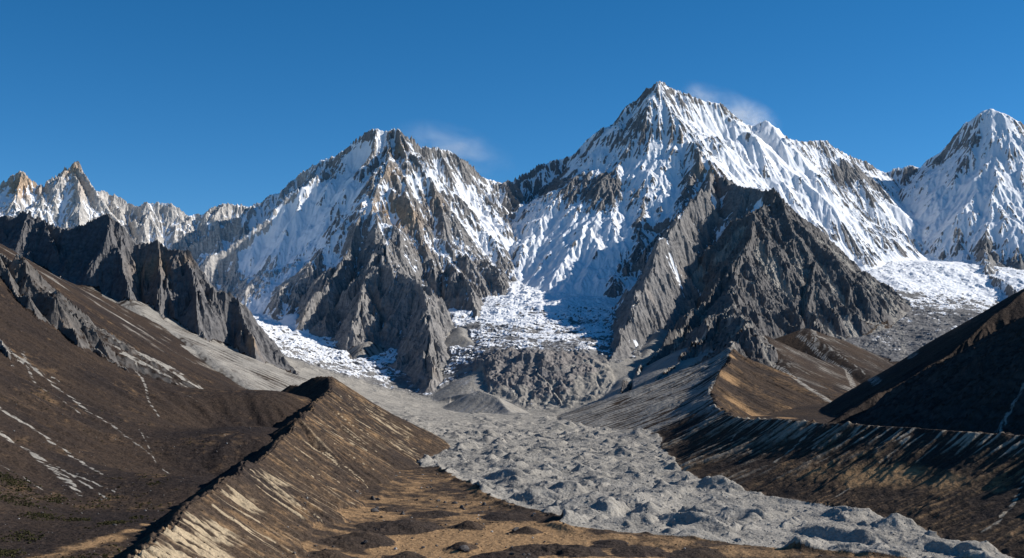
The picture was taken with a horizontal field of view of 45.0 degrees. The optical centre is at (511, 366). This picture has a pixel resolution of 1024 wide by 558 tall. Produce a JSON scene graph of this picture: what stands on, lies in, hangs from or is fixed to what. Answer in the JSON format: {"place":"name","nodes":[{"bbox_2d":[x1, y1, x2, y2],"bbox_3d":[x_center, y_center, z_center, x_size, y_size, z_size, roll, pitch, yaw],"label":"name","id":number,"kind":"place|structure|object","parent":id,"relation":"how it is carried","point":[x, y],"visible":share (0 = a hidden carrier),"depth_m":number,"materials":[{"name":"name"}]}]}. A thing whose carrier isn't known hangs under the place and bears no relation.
{"place":"outdoors","nodes":[
{"label":"outdoors","id":0,"kind":"place"},
{"bbox_2d":[0,253,202,388],"bbox_3d":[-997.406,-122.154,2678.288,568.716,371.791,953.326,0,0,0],"label":"rocky hill","id":1,"kind":"structure","parent":0,"point":[45,300],"depth_m":2826.83,"materials":[{"name":"grey stone"}]},
{"bbox_2d":[0,161,259,249],"bbox_3d":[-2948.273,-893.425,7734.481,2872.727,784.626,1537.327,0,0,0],"label":"rocky mountain","id":2,"kind":"structure","parent":0,"point":[71,197],"depth_m":7586.88,"materials":[{"name":"white snow"}]},
{"bbox_2d":[0,244,313,557],"bbox_3d":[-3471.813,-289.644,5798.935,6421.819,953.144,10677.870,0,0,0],"label":"hill","id":3,"kind":"structure","parent":0,"point":[182,414],"depth_m":2051.60,"materials":[{"name":"brown soil"}]},
{"bbox_2d":[0,357,208,557],"bbox_3d":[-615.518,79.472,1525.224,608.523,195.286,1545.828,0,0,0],"label":"shrubbery","id":4,"kind":"object","parent":3,"relation":"on","point":[5,552],"visible":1,"depth_m":1366.61,"materials":[{"name":"brown plant"}]},
{"bbox_2d":[0,211,449,400],"bbox_3d":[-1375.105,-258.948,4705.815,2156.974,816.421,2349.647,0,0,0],"label":"rocky mountain","id":5,"kind":"structure","parent":0,"point":[176,293],"depth_m":4718.69,"materials":[{"name":"grey stone"}]},
{"bbox_2d":[114,376,449,557],"bbox_3d":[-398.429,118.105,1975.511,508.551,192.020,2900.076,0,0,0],"label":"moraine hill","id":6,"kind":"structure","parent":0,"point":[350,451],"depth_m":1723.24,"materials":[{"name":"brown soil"}]},
{"bbox_2d":[253,307,462,395],"bbox_3d":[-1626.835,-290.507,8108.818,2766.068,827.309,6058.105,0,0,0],"label":"glacier field","id":7,"kind":"structure","parent":0,"point":[292,342],"depth_m":5571.44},
{"bbox_2d":[184,128,595,413],"bbox_3d":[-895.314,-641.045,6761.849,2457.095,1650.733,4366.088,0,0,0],"label":"snow mountain","id":8,"kind":"structure","parent":0,"point":[395,238],"depth_m":6869.96,"materials":[{"name":"white snow"}]},
{"bbox_2d":[0,0,1023,215],"label":"sky","id":9,"kind":"structure","parent":0,"point":[195,106],"materials":[{"name":"blue"}]},
{"bbox_2d":[475,347,613,408],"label":"rock terrain","id":10,"kind":"object","parent":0,"point":[531,381],"visible":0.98,"depth_m":5117.07,"materials":[{"name":"grey stone"}]},
{"bbox_2d":[454,280,640,404],"bbox_3d":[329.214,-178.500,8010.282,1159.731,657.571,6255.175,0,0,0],"label":"glacier field","id":11,"kind":"structure","parent":0,"point":[522,316],"depth_m":5964.70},
{"bbox_2d":[296,465,983,557],"bbox_3d":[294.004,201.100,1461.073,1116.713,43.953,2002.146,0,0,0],"label":"ground","id":12,"kind":"structure","parent":0,"point":[384,537],"depth_m":1506.90,"materials":[{"name":"brown soil"}]},
{"bbox_2d":[459,545,469,550],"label":"boulder","id":13,"kind":"object","parent":12,"relation":"on","point":[463,547],"visible":1,"depth_m":1396.54,"materials":[{"name":"grey stone"}]},
{"bbox_2d":[5,341,1023,557],"bbox_3d":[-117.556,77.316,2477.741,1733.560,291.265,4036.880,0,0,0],"label":"undergrowth","id":14,"kind":"object","parent":12,"relation":"on","point":[382,509],"visible":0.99,"depth_m":1562.52,"materials":[{"name":"brown plant"}]},
{"bbox_2d":[285,348,1012,557],"bbox_3d":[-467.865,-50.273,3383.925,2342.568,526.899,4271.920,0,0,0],"label":"glacier field","id":15,"kind":"structure","parent":0,"point":[428,410],"depth_m":2023.10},
{"bbox_2d":[5,364,685,557],"bbox_3d":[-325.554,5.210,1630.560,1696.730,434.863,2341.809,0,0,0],"label":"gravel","id":16,"kind":"structure","parent":15,"relation":"on","point":[288,499],"depth_m":1516.07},
{"bbox_2d":[1,265,821,557],"bbox_3d":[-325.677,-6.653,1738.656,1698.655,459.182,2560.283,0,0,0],"label":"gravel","id":17,"kind":"structure","parent":15,"relation":"on","point":[242,512],"depth_m":1495.01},
{"bbox_2d":[412,420,1009,557],"bbox_3d":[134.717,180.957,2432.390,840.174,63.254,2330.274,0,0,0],"label":"rubble","id":18,"kind":"object","parent":15,"relation":"on","point":[569,447],"visible":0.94,"depth_m":1926.93,"materials":[{"name":"grey stone"}]},
{"bbox_2d":[511,81,930,360],"bbox_3d":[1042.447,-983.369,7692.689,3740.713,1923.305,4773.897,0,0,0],"label":"snow mountain","id":19,"kind":"structure","parent":0,"point":[642,201],"depth_m":7584.65,"materials":[{"name":"white snow"}]},
{"bbox_2d":[596,187,911,401],"bbox_3d":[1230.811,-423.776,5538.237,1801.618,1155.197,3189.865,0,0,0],"label":"rocky mountain","id":20,"kind":"structure","parent":0,"point":[780,283],"depth_m":6033.46,"materials":[{"name":"grey stone"}]},
{"bbox_2d":[557,347,1023,557],"bbox_3d":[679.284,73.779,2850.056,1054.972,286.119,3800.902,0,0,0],"label":"moraine hill","id":21,"kind":"structure","parent":0,"point":[904,471],"depth_m":1989.56,"materials":[{"name":"brown soil"}]},
{"bbox_2d":[754,361,898,422],"bbox_3d":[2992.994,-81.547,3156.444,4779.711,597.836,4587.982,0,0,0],"label":"valley land","id":22,"kind":"structure","parent":0,"point":[816,413],"depth_m":3446.50,"materials":[{"name":"brown soil"}]},
{"bbox_2d":[821,289,1023,423],"bbox_3d":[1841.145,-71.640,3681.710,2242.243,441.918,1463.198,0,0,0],"label":"hill","id":23,"kind":"structure","parent":0,"point":[859,400],"depth_m":3434.48,"materials":[{"name":"brown soil"}]},
{"bbox_2d":[840,260,1023,360],"bbox_3d":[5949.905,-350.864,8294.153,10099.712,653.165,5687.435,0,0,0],"label":"glacier field","id":24,"kind":"structure","parent":0,"point":[943,297],"depth_m":6825.02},
{"bbox_2d":[851,317,1023,434],"bbox_3d":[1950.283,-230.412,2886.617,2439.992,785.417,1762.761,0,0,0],"label":"rocky hill","id":25,"kind":"structure","parent":0,"point":[977,386],"depth_m":2576.20,"materials":[{"name":"black stone"}]},
{"bbox_2d":[886,109,1023,296],"bbox_3d":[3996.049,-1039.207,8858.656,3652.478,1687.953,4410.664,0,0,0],"label":"snow mountain","id":26,"kind":"structure","parent":0,"point":[961,194],"depth_m":8397.03,"materials":[{"name":"white snow"}]}
]}

